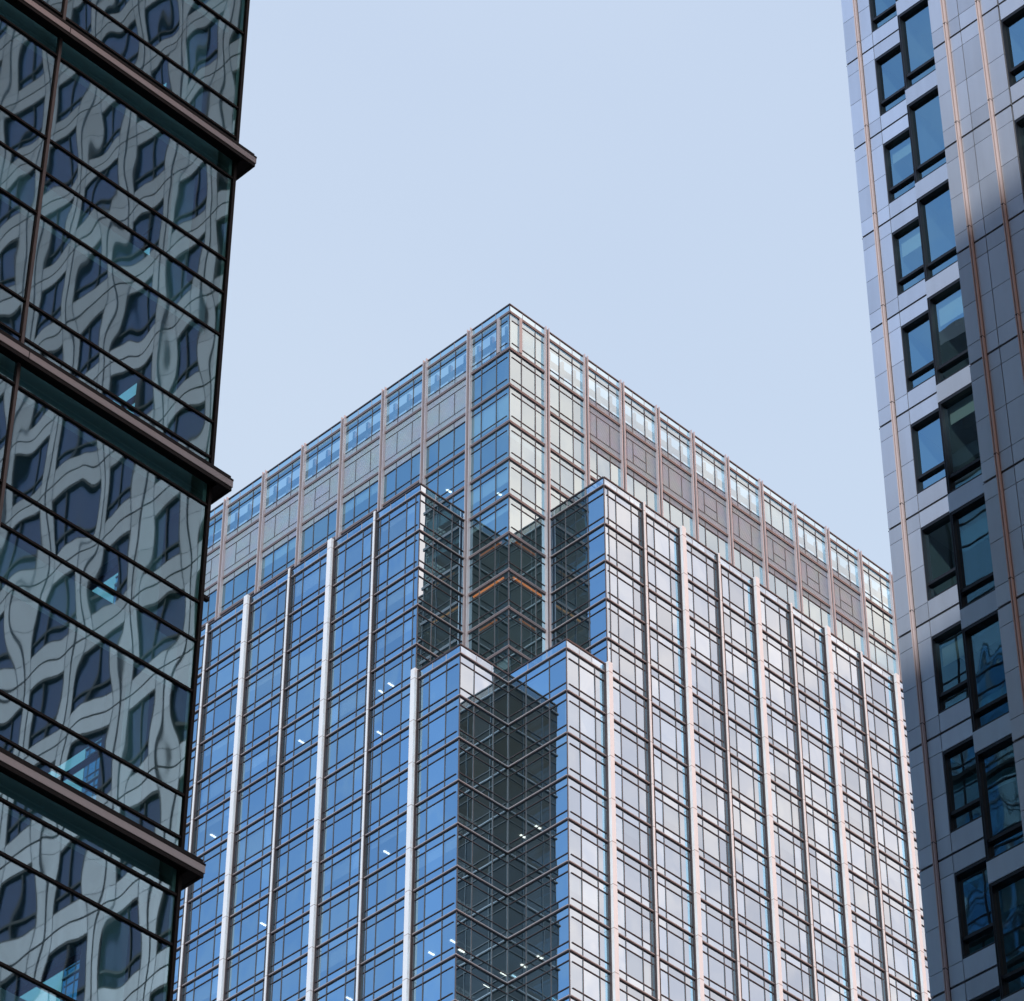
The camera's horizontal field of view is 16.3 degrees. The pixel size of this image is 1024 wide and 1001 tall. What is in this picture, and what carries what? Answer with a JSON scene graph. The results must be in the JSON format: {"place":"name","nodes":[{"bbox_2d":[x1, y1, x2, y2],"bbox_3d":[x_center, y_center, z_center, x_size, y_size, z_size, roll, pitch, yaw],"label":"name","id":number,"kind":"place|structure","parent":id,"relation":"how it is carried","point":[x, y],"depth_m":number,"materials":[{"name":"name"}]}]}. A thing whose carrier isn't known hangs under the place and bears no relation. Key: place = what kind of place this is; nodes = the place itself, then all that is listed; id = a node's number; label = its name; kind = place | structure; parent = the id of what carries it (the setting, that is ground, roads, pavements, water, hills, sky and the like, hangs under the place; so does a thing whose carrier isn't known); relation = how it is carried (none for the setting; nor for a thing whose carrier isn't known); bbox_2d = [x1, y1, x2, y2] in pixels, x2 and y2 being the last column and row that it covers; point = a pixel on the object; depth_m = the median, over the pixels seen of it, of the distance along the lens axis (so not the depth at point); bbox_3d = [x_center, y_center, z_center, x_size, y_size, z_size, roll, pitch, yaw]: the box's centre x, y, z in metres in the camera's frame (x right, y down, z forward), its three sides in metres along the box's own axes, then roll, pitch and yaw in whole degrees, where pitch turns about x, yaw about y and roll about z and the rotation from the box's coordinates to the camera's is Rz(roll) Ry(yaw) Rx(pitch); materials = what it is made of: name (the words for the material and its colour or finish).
{"place":"outdoors","nodes":[
{"label":"outdoors","id":0,"kind":"place"},
{"bbox_2d":[0,0,256,1000],"bbox_3d":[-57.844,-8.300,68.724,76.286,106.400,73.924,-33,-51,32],"label":"glass building","id":1,"kind":"structure","parent":0,"point":[118,158],"depth_m":60.27,"materials":[{"name":"grey glass"}]},
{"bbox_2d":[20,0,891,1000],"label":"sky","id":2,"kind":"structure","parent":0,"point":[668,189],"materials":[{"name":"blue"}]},
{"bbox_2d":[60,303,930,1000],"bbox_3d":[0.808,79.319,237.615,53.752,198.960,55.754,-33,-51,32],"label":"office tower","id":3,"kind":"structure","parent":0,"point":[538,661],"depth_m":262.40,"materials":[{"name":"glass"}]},
{"bbox_2d":[183,924,221,983],"bbox_3d":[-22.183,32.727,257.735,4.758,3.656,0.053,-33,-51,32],"label":"window","id":4,"kind":"structure","parent":3,"relation":"in","point":[209,950],"depth_m":257.93,"materials":[{"name":"blue glass"}]},
{"bbox_2d":[186,882,224,941],"bbox_3d":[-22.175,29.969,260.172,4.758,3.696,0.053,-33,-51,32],"label":"window","id":5,"kind":"structure","parent":3,"relation":"in","point":[212,908],"depth_m":260.40,"materials":[{"name":"blue glass"}]},
{"bbox_2d":[226,938,266,998],"bbox_3d":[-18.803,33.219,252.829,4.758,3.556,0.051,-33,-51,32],"label":"window","id":6,"kind":"structure","parent":3,"relation":"in","point":[255,963],"depth_m":252.94,"materials":[{"name":"blue glass"}]},
{"bbox_2d":[229,896,268,956],"bbox_3d":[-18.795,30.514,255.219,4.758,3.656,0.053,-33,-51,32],"label":"window","id":7,"kind":"structure","parent":3,"relation":"in","point":[256,922],"depth_m":255.30,"materials":[{"name":"blue glass"}]},
{"bbox_2d":[231,853,271,914],"bbox_3d":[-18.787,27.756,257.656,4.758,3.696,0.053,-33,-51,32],"label":"window","id":8,"kind":"structure","parent":3,"relation":"in","point":[255,882],"depth_m":257.74,"materials":[{"name":"blue glass"}]},
{"bbox_2d":[234,812,273,872],"bbox_3d":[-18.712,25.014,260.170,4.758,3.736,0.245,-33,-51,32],"label":"window","id":9,"kind":"structure","parent":3,"relation":"in","point":[262,837],"depth_m":260.21,"materials":[{"name":"blue glass"}]},
{"bbox_2d":[237,770,276,830],"bbox_3d":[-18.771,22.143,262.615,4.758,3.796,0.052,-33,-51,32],"label":"window","id":10,"kind":"structure","parent":3,"relation":"in","point":[264,796],"depth_m":262.70,"materials":[{"name":"blue glass"}]},
{"bbox_2d":[268,955,307,1000],"bbox_3d":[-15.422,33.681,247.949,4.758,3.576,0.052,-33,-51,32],"label":"window","id":11,"kind":"structure","parent":3,"relation":"in","point":[295,981],"depth_m":248.23,"materials":[{"name":"blue glass"}]},
{"bbox_2d":[270,913,309,972],"bbox_3d":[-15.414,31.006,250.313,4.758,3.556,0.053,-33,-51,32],"label":"window","id":12,"kind":"structure","parent":3,"relation":"in","point":[281,948],"depth_m":250.55,"materials":[{"name":"blue glass"}]},
{"bbox_2d":[272,870,311,931],"bbox_3d":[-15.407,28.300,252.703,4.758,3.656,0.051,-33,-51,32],"label":"window","id":13,"kind":"structure","parent":3,"relation":"in","point":[298,897],"depth_m":252.88,"materials":[{"name":"blue glass"}]},
{"bbox_2d":[275,828,313,888],"bbox_3d":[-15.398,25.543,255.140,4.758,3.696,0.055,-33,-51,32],"label":"window","id":14,"kind":"structure","parent":3,"relation":"in","point":[301,854],"depth_m":255.36,"materials":[{"name":"blue glass"}]},
{"bbox_2d":[277,786,315,846],"bbox_3d":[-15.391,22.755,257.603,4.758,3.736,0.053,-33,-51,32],"label":"window","id":15,"kind":"structure","parent":3,"relation":"in","point":[300,814],"depth_m":257.81,"materials":[{"name":"blue glass"}]},
{"bbox_2d":[279,744,317,804],"bbox_3d":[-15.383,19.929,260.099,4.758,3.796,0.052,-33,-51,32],"label":"window","id":16,"kind":"structure","parent":3,"relation":"in","point":[304,771],"depth_m":260.34,"materials":[{"name":"blue glass"}]},
{"bbox_2d":[316,926,357,988],"bbox_3d":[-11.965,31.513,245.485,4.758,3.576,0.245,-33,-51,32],"label":"window","id":17,"kind":"structure","parent":3,"relation":"in","point":[344,953],"depth_m":245.52,"materials":[{"name":"blue glass"}]},
{"bbox_2d":[317,883,359,945],"bbox_3d":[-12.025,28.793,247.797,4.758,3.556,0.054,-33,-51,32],"label":"window","id":18,"kind":"structure","parent":3,"relation":"in","point":[339,914],"depth_m":247.87,"materials":[{"name":"blue glass"}]},
{"bbox_2d":[319,841,360,903],"bbox_3d":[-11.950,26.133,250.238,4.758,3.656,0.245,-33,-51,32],"label":"window","id":19,"kind":"structure","parent":3,"relation":"in","point":[348,867],"depth_m":250.24,"materials":[{"name":"blue glass"}]},
{"bbox_2d":[321,798,362,860],"bbox_3d":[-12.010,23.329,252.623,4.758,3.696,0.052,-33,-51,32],"label":"window","id":20,"kind":"structure","parent":3,"relation":"in","point":[351,824],"depth_m":252.70,"materials":[{"name":"blue glass"}]},
{"bbox_2d":[323,756,363,818],"bbox_3d":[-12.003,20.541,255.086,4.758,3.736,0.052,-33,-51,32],"label":"window","id":21,"kind":"structure","parent":3,"relation":"in","point":[352,782],"depth_m":255.18,"materials":[{"name":"blue glass"}]},
{"bbox_2d":[325,714,365,776],"bbox_3d":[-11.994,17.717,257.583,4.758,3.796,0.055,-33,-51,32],"label":"window","id":22,"kind":"structure","parent":3,"relation":"in","point":[354,740],"depth_m":257.68,"materials":[{"name":"blue glass"}]},
{"bbox_2d":[329,638,368,697],"bbox_3d":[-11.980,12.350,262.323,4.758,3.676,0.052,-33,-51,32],"label":"window","id":23,"kind":"structure","parent":3,"relation":"in","point":[358,662],"depth_m":262.38,"materials":[{"name":"blue glass"}]},
{"bbox_2d":[361,942,402,1000],"bbox_3d":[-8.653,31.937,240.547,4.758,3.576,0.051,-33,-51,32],"label":"window","id":24,"kind":"structure","parent":3,"relation":"in","point":[391,969],"depth_m":240.71,"materials":[{"name":"blue glass"}]},
{"bbox_2d":[362,898,404,961],"bbox_3d":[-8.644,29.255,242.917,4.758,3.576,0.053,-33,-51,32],"label":"window","id":25,"kind":"structure","parent":3,"relation":"in","point":[389,927],"depth_m":243.07,"materials":[{"name":"blue glass"}]},
{"bbox_2d":[364,856,405,918],"bbox_3d":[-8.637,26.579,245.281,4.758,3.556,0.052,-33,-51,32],"label":"window","id":26,"kind":"structure","parent":3,"relation":"in","point":[392,883],"depth_m":245.46,"materials":[{"name":"blue glass"}]},
{"bbox_2d":[365,813,406,875],"bbox_3d":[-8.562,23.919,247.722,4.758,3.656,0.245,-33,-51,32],"label":"window","id":27,"kind":"structure","parent":3,"relation":"in","point":[390,842],"depth_m":247.81,"materials":[{"name":"blue glass"}]},
{"bbox_2d":[367,770,407,832],"bbox_3d":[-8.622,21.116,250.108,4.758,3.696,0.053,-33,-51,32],"label":"window","id":28,"kind":"structure","parent":3,"relation":"in","point":[385,803],"depth_m":250.24,"materials":[{"name":"blue glass"}]},
{"bbox_2d":[368,728,408,790],"bbox_3d":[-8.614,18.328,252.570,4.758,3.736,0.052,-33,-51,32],"label":"window","id":29,"kind":"structure","parent":3,"relation":"in","point":[397,754],"depth_m":252.76,"materials":[{"name":"blue glass"}]},
{"bbox_2d":[370,686,409,748],"bbox_3d":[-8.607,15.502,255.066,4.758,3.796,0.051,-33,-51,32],"label":"window","id":30,"kind":"structure","parent":3,"relation":"in","point":[399,712],"depth_m":255.24,"materials":[{"name":"blue glass"}]},
{"bbox_2d":[371,646,415,706],"bbox_3d":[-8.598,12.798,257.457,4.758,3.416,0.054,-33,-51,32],"label":"window","id":31,"kind":"structure","parent":3,"relation":"in","point":[402,671],"depth_m":257.55,"materials":[{"name":"blue glass"}]},
{"bbox_2d":[372,607,416,669],"bbox_3d":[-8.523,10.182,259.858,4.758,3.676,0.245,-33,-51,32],"label":"window","id":32,"kind":"structure","parent":3,"relation":"in","point":[406,631],"depth_m":259.83,"materials":[{"name":"blue glass"}]},
{"bbox_2d":[374,569,417,630],"bbox_3d":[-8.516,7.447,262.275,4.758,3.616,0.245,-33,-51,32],"label":"window","id":33,"kind":"structure","parent":3,"relation":"in","point":[405,594],"depth_m":262.25,"materials":[{"name":"blue glass"}]},
{"bbox_2d":[376,494,419,556],"bbox_3d":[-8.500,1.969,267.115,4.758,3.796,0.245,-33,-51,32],"label":"window","id":34,"kind":"structure","parent":3,"relation":"in","point":[407,519],"depth_m":267.10,"materials":[{"name":"blue glass"}]},
{"bbox_2d":[411,957,454,1000],"bbox_3d":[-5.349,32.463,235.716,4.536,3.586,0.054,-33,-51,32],"label":"window","id":35,"kind":"structure","parent":3,"relation":"in","point":[443,984],"depth_m":235.77,"materials":[{"name":"blue glass"}]},
{"bbox_2d":[412,912,455,976],"bbox_3d":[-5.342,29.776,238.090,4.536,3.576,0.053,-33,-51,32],"label":"window","id":36,"kind":"structure","parent":3,"relation":"in","point":[442,940],"depth_m":238.08,"materials":[{"name":"blue glass"}]},
{"bbox_2d":[413,868,455,932],"bbox_3d":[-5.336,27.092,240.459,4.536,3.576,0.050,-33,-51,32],"label":"window","id":37,"kind":"structure","parent":3,"relation":"in","point":[444,895],"depth_m":240.42,"materials":[{"name":"blue glass"}]},
{"bbox_2d":[414,826,456,888],"bbox_3d":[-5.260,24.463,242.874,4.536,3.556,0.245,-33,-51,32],"label":"window","id":38,"kind":"structure","parent":3,"relation":"in","point":[446,851],"depth_m":242.78,"materials":[{"name":"blue glass"}]},
{"bbox_2d":[415,782,457,846],"bbox_3d":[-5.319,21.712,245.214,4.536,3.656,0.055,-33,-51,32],"label":"window","id":39,"kind":"structure","parent":3,"relation":"in","point":[444,810],"depth_m":245.16,"materials":[{"name":"blue glass"}]},
{"bbox_2d":[416,740,457,803],"bbox_3d":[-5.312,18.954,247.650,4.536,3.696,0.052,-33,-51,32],"label":"window","id":40,"kind":"structure","parent":3,"relation":"in","point":[443,768],"depth_m":247.63,"materials":[{"name":"blue glass"}]},
{"bbox_2d":[417,697,458,760],"bbox_3d":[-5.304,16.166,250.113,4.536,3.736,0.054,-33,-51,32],"label":"window","id":41,"kind":"structure","parent":3,"relation":"in","point":[443,726],"depth_m":250.06,"materials":[{"name":"blue glass"}]},
{"bbox_2d":[418,655,459,718],"bbox_3d":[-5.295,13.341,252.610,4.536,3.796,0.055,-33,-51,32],"label":"window","id":42,"kind":"structure","parent":3,"relation":"in","point":[445,683],"depth_m":252.57,"materials":[{"name":"blue glass"}]},
{"bbox_2d":[417,607,461,655],"bbox_3d":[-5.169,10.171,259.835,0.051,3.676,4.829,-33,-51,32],"label":"window","id":43,"kind":"structure","parent":3,"relation":"in","point":[430,633],"depth_m":259.76,"materials":[{"name":"black glass"}]},
{"bbox_2d":[418,569,462,630],"bbox_3d":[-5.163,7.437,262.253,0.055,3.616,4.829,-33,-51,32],"label":"window","id":44,"kind":"structure","parent":3,"relation":"in","point":[429,593],"depth_m":262.25,"materials":[{"name":"black glass"}]},
{"bbox_2d":[419,532,462,593],"bbox_3d":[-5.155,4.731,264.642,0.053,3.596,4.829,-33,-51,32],"label":"window","id":45,"kind":"structure","parent":3,"relation":"in","point":[446,566],"depth_m":264.63,"materials":[{"name":"black glass"}]},
{"bbox_2d":[420,494,463,556],"bbox_3d":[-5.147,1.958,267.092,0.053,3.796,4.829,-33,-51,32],"label":"window","id":46,"kind":"structure","parent":3,"relation":"in","point":[432,519],"depth_m":267.10,"materials":[{"name":"black glass"}]},
{"bbox_2d":[456,957,506,1000],"bbox_3d":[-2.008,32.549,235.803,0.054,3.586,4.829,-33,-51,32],"label":"window","id":47,"kind":"structure","parent":3,"relation":"in","point":[470,986],"depth_m":235.88,"materials":[{"name":"black glass"}]},
{"bbox_2d":[457,912,506,981],"bbox_3d":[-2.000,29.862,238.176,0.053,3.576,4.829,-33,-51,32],"label":"window","id":48,"kind":"structure","parent":3,"relation":"in","point":[469,940],"depth_m":238.26,"materials":[{"name":"black glass"}]},
{"bbox_2d":[457,868,506,936],"bbox_3d":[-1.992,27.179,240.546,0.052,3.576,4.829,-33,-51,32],"label":"window","id":49,"kind":"structure","parent":3,"relation":"in","point":[468,895],"depth_m":240.59,"materials":[{"name":"black glass"}]},
{"bbox_2d":[458,825,506,892],"bbox_3d":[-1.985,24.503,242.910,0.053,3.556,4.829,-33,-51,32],"label":"window","id":50,"kind":"structure","parent":3,"relation":"in","point":[471,853],"depth_m":242.96,"materials":[{"name":"black glass"}]},
{"bbox_2d":[458,782,506,850],"bbox_3d":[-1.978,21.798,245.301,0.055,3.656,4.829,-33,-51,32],"label":"window","id":51,"kind":"structure","parent":3,"relation":"in","point":[470,809],"depth_m":245.34,"materials":[{"name":"black glass"}]},
{"bbox_2d":[459,740,507,807],"bbox_3d":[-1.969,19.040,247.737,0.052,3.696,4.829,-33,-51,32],"label":"window","id":52,"kind":"structure","parent":3,"relation":"in","point":[470,766],"depth_m":247.81,"materials":[{"name":"grey glass"}]},
{"bbox_2d":[460,697,507,765],"bbox_3d":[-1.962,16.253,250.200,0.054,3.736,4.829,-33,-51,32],"label":"window","id":53,"kind":"structure","parent":3,"relation":"in","point":[471,724],"depth_m":250.24,"materials":[{"name":"black glass"}]},
{"bbox_2d":[460,655,507,722],"bbox_3d":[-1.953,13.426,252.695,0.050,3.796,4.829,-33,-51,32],"label":"window","id":54,"kind":"structure","parent":3,"relation":"in","point":[472,682],"depth_m":252.76,"materials":[{"name":"white glass"}]},
{"bbox_2d":[508,777,566,850],"bbox_3d":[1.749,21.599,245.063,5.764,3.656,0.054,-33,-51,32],"label":"window","id":55,"kind":"structure","parent":3,"relation":"in","point":[554,804],"depth_m":245.10,"materials":[{"name":"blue glass"}]},
{"bbox_2d":[508,735,566,807],"bbox_3d":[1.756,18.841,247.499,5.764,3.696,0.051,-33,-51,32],"label":"window","id":56,"kind":"structure","parent":3,"relation":"in","point":[554,761],"depth_m":247.57,"materials":[{"name":"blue glass"}]},
{"bbox_2d":[509,692,565,764],"bbox_3d":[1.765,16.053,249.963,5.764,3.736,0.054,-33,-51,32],"label":"window","id":57,"kind":"structure","parent":3,"relation":"in","point":[553,719],"depth_m":250.00,"materials":[{"name":"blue glass"}]},
{"bbox_2d":[509,650,565,722],"bbox_3d":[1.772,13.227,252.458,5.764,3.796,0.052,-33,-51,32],"label":"window","id":58,"kind":"structure","parent":3,"relation":"in","point":[554,676],"depth_m":252.51,"materials":[{"name":"blue glass"}]},
{"bbox_2d":[508,863,567,936],"bbox_3d":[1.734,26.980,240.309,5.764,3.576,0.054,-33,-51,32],"label":"window","id":59,"kind":"structure","parent":3,"relation":"in","point":[552,892],"depth_m":240.36,"materials":[{"name":"black glass"}]},
{"bbox_2d":[508,820,567,893],"bbox_3d":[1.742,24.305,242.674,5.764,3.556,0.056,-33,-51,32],"label":"window","id":60,"kind":"structure","parent":3,"relation":"in","point":[556,846],"depth_m":242.72,"materials":[{"name":"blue glass"}]},
{"bbox_2d":[508,952,568,1000],"bbox_3d":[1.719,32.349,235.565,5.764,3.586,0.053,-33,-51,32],"label":"window","id":61,"kind":"structure","parent":3,"relation":"in","point":[550,983],"depth_m":235.54,"materials":[{"name":"blue glass"}]},
{"bbox_2d":[508,907,568,981],"bbox_3d":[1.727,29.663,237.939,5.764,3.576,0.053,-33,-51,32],"label":"window","id":62,"kind":"structure","parent":3,"relation":"in","point":[556,934],"depth_m":237.97,"materials":[{"name":"black glass"}]},
{"bbox_2d":[551,487,603,554],"bbox_3d":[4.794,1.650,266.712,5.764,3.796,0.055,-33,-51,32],"label":"window","id":63,"kind":"structure","parent":3,"relation":"in","point":[591,512],"depth_m":266.70,"materials":[{"name":"blue glass"}]},
{"bbox_2d":[551,562,604,629],"bbox_3d":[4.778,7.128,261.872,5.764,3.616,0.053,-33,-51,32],"label":"window","id":64,"kind":"structure","parent":3,"relation":"in","point":[594,586],"depth_m":261.87,"materials":[{"name":"blue glass"}]},
{"bbox_2d":[551,525,604,592],"bbox_3d":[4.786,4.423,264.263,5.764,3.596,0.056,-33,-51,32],"label":"window","id":65,"kind":"structure","parent":3,"relation":"in","point":[594,548],"depth_m":264.31,"materials":[{"name":"blue glass"}]},
{"bbox_2d":[552,600,605,648],"bbox_3d":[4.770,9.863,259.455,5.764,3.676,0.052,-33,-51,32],"label":"window","id":66,"kind":"structure","parent":3,"relation":"in","point":[595,624],"depth_m":259.26,"materials":[{"name":"blue glass"}]},
{"bbox_2d":[567,650,604,711],"bbox_3d":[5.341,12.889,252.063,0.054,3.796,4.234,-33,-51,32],"label":"window","id":67,"kind":"structure","parent":3,"relation":"in","point":[577,676],"depth_m":252.02,"materials":[{"name":"white glass"}]},
{"bbox_2d":[567,692,605,754],"bbox_3d":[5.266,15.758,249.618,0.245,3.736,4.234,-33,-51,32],"label":"window","id":68,"kind":"structure","parent":3,"relation":"in","point":[589,725],"depth_m":249.57,"materials":[{"name":"white glass"}]},
{"bbox_2d":[568,777,606,839],"bbox_3d":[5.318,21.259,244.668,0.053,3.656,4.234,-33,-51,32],"label":"window","id":69,"kind":"structure","parent":3,"relation":"in","point":[581,805],"depth_m":244.62,"materials":[{"name":"white glass"}]},
{"bbox_2d":[568,735,606,796],"bbox_3d":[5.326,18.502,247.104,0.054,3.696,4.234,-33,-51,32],"label":"window","id":70,"kind":"structure","parent":3,"relation":"in","point":[582,763],"depth_m":247.08,"materials":[{"name":"white glass"}]},
{"bbox_2d":[569,820,607,882],"bbox_3d":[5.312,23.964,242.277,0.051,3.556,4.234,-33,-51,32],"label":"window","id":71,"kind":"structure","parent":3,"relation":"in","point":[580,847],"depth_m":242.25,"materials":[{"name":"white glass"}]},
{"bbox_2d":[569,863,608,926],"bbox_3d":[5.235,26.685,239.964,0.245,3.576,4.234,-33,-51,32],"label":"window","id":72,"kind":"structure","parent":3,"relation":"in","point":[582,891],"depth_m":239.89,"materials":[{"name":"white glass"}]},
{"bbox_2d":[570,952,609,1000],"bbox_3d":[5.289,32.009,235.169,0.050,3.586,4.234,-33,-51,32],"label":"window","id":73,"kind":"structure","parent":3,"relation":"in","point":[581,979],"depth_m":235.19,"materials":[{"name":"white glass"}]},
{"bbox_2d":[570,907,609,970],"bbox_3d":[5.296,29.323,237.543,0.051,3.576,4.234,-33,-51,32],"label":"window","id":74,"kind":"structure","parent":3,"relation":"in","point":[581,934],"depth_m":237.50,"materials":[{"name":"white glass"}]},
{"bbox_2d":[613,680,647,739],"bbox_3d":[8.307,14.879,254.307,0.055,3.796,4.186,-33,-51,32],"label":"window","id":75,"kind":"structure","parent":3,"relation":"in","point":[624,706],"depth_m":254.49,"materials":[{"name":"white glass"}]},
{"bbox_2d":[614,722,648,781],"bbox_3d":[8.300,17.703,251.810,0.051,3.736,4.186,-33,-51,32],"label":"window","id":76,"kind":"structure","parent":3,"relation":"in","point":[625,748],"depth_m":251.96,"materials":[{"name":"white glass"}]},
{"bbox_2d":[615,764,649,823],"bbox_3d":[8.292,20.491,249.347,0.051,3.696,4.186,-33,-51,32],"label":"window","id":77,"kind":"structure","parent":3,"relation":"in","point":[632,794],"depth_m":249.51,"materials":[{"name":"white glass"}]},
{"bbox_2d":[616,807,650,866],"bbox_3d":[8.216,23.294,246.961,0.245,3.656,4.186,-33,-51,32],"label":"window","id":78,"kind":"structure","parent":3,"relation":"in","point":[627,833],"depth_m":247.08,"materials":[{"name":"white glass"}]},
{"bbox_2d":[617,850,652,909],"bbox_3d":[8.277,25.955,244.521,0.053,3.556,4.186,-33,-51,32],"label":"window","id":79,"kind":"structure","parent":3,"relation":"in","point":[628,876],"depth_m":244.68,"materials":[{"name":"white glass"}]},
{"bbox_2d":[617,892,653,952],"bbox_3d":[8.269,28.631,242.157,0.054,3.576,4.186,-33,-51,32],"label":"window","id":80,"kind":"structure","parent":3,"relation":"in","point":[629,919],"depth_m":242.30,"materials":[{"name":"white glass"}]},
{"bbox_2d":[618,936,654,996],"bbox_3d":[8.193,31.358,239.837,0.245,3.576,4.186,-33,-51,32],"label":"window","id":81,"kind":"structure","parent":3,"relation":"in","point":[630,963],"depth_m":239.95,"materials":[{"name":"white glass"}]},
{"bbox_2d":[654,789,688,847],"bbox_3d":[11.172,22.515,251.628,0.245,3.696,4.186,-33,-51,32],"label":"window","id":82,"kind":"structure","parent":3,"relation":"in","point":[665,815],"depth_m":251.65,"materials":[{"name":"white glass"}]},
{"bbox_2d":[655,831,690,890],"bbox_3d":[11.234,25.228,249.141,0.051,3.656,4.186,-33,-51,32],"label":"window","id":83,"kind":"structure","parent":3,"relation":"in","point":[674,862],"depth_m":249.20,"materials":[{"name":"white glass"}]},
{"bbox_2d":[657,874,692,933],"bbox_3d":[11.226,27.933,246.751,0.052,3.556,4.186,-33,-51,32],"label":"window","id":84,"kind":"structure","parent":3,"relation":"in","point":[675,904],"depth_m":246.84,"materials":[{"name":"white glass"}]},
{"bbox_2d":[658,917,693,976],"bbox_3d":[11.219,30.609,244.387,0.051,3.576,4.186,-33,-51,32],"label":"window","id":85,"kind":"structure","parent":3,"relation":"in","point":[669,943],"depth_m":244.44,"materials":[{"name":"white glass"}]},
{"bbox_2d":[841,0,1023,1000],"bbox_3d":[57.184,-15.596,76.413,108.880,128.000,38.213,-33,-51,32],"label":"office building","id":86,"kind":"structure","parent":0,"point":[936,90],"depth_m":95.89,"materials":[{"name":"grey"}]},
{"bbox_2d":[875,43,905,115],"bbox_3d":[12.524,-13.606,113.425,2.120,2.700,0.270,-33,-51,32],"label":"window","id":87,"kind":"structure","parent":86,"relation":"in","point":[889,69],"depth_m":113.87,"materials":[{"name":"blue glass"}]},
{"bbox_2d":[883,127,914,203],"bbox_3d":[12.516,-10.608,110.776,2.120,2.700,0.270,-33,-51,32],"label":"window","id":88,"kind":"structure","parent":86,"relation":"in","point":[897,151],"depth_m":111.21,"materials":[{"name":"blue glass"}]},
{"bbox_2d":[892,217,924,295],"bbox_3d":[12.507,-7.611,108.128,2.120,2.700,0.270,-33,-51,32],"label":"window","id":89,"kind":"structure","parent":86,"relation":"in","point":[909,268],"depth_m":108.55,"materials":[{"name":"blue glass"}]},
{"bbox_2d":[898,0,935,89],"bbox_3d":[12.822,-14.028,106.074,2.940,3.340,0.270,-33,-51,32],"label":"window","id":90,"kind":"structure","parent":86,"relation":"in","point":[914,23],"depth_m":106.69,"materials":[{"name":"blue glass"}]},
{"bbox_2d":[901,310,934,392],"bbox_3d":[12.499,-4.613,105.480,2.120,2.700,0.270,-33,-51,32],"label":"window","id":91,"kind":"structure","parent":86,"relation":"in","point":[916,335],"depth_m":105.91,"materials":[{"name":"blue glass"}]},
{"bbox_2d":[908,85,945,182],"bbox_3d":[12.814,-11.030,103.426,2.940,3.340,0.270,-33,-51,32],"label":"window","id":92,"kind":"structure","parent":86,"relation":"in","point":[925,120],"depth_m":104.04,"materials":[{"name":"blue glass"}]},
{"bbox_2d":[911,409,945,493],"bbox_3d":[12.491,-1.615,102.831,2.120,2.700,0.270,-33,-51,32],"label":"window","id":93,"kind":"structure","parent":86,"relation":"in","point":[926,432],"depth_m":103.25,"materials":[{"name":"blue glass"}]},
{"bbox_2d":[918,180,957,280],"bbox_3d":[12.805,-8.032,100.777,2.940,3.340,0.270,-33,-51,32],"label":"window","id":94,"kind":"structure","parent":86,"relation":"in","point":[935,210],"depth_m":101.39,"materials":[{"name":"blue glass"}]},
{"bbox_2d":[921,512,956,600],"bbox_3d":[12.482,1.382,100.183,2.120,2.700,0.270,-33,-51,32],"label":"window","id":95,"kind":"structure","parent":86,"relation":"in","point":[937,544],"depth_m":100.59,"materials":[{"name":"black glass"}]},
{"bbox_2d":[928,278,969,384],"bbox_3d":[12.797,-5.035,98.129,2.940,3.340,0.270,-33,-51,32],"label":"window","id":96,"kind":"structure","parent":86,"relation":"in","point":[950,347],"depth_m":98.74,"materials":[{"name":"black"}]},
{"bbox_2d":[931,621,968,713],"bbox_3d":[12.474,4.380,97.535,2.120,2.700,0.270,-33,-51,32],"label":"window","id":97,"kind":"structure","parent":86,"relation":"in","point":[947,645],"depth_m":97.92,"materials":[{"name":"blue"}]},
{"bbox_2d":[939,383,981,493],"bbox_3d":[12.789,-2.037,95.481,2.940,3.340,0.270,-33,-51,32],"label":"window","id":98,"kind":"structure","parent":86,"relation":"in","point":[957,411],"depth_m":96.08,"materials":[{"name":"black glass"}]},
{"bbox_2d":[943,736,980,832],"bbox_3d":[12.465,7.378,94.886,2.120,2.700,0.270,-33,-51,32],"label":"window","id":99,"kind":"structure","parent":86,"relation":"in","point":[961,781],"depth_m":95.28,"materials":[{"name":"black"}]},
{"bbox_2d":[951,493,994,608],"bbox_3d":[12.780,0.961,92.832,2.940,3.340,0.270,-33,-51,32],"label":"window","id":100,"kind":"structure","parent":86,"relation":"in","point":[975,575],"depth_m":93.42,"materials":[{"name":"blue"}]},
{"bbox_2d":[954,857,994,958],"bbox_3d":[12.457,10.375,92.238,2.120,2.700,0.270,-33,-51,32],"label":"window","id":101,"kind":"structure","parent":86,"relation":"in","point":[971,882],"depth_m":92.62,"materials":[{"name":"black"}]},
{"bbox_2d":[963,610,1008,731],"bbox_3d":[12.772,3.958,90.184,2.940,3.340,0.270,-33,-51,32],"label":"window","id":102,"kind":"structure","parent":86,"relation":"in","point":[982,639],"depth_m":90.76,"materials":[{"name":"blue"}]},
{"bbox_2d":[976,734,1023,860],"bbox_3d":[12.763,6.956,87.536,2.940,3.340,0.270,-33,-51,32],"label":"window","id":103,"kind":"structure","parent":86,"relation":"in","point":[1003,829],"depth_m":88.12,"materials":[{"name":"blue"}]},
{"bbox_2d":[990,867,1023,998],"bbox_3d":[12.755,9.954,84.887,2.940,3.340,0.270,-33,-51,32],"label":"window","id":104,"kind":"structure","parent":86,"relation":"in","point":[1007,893],"depth_m":85.64,"materials":[{"name":"black"}]},
{"bbox_2d":[1001,5,1023,86],"bbox_3d":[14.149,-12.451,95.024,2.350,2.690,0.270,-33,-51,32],"label":"window","id":105,"kind":"structure","parent":86,"relation":"in","point":[1013,24],"depth_m":95.73,"materials":[{"name":"blue glass"}]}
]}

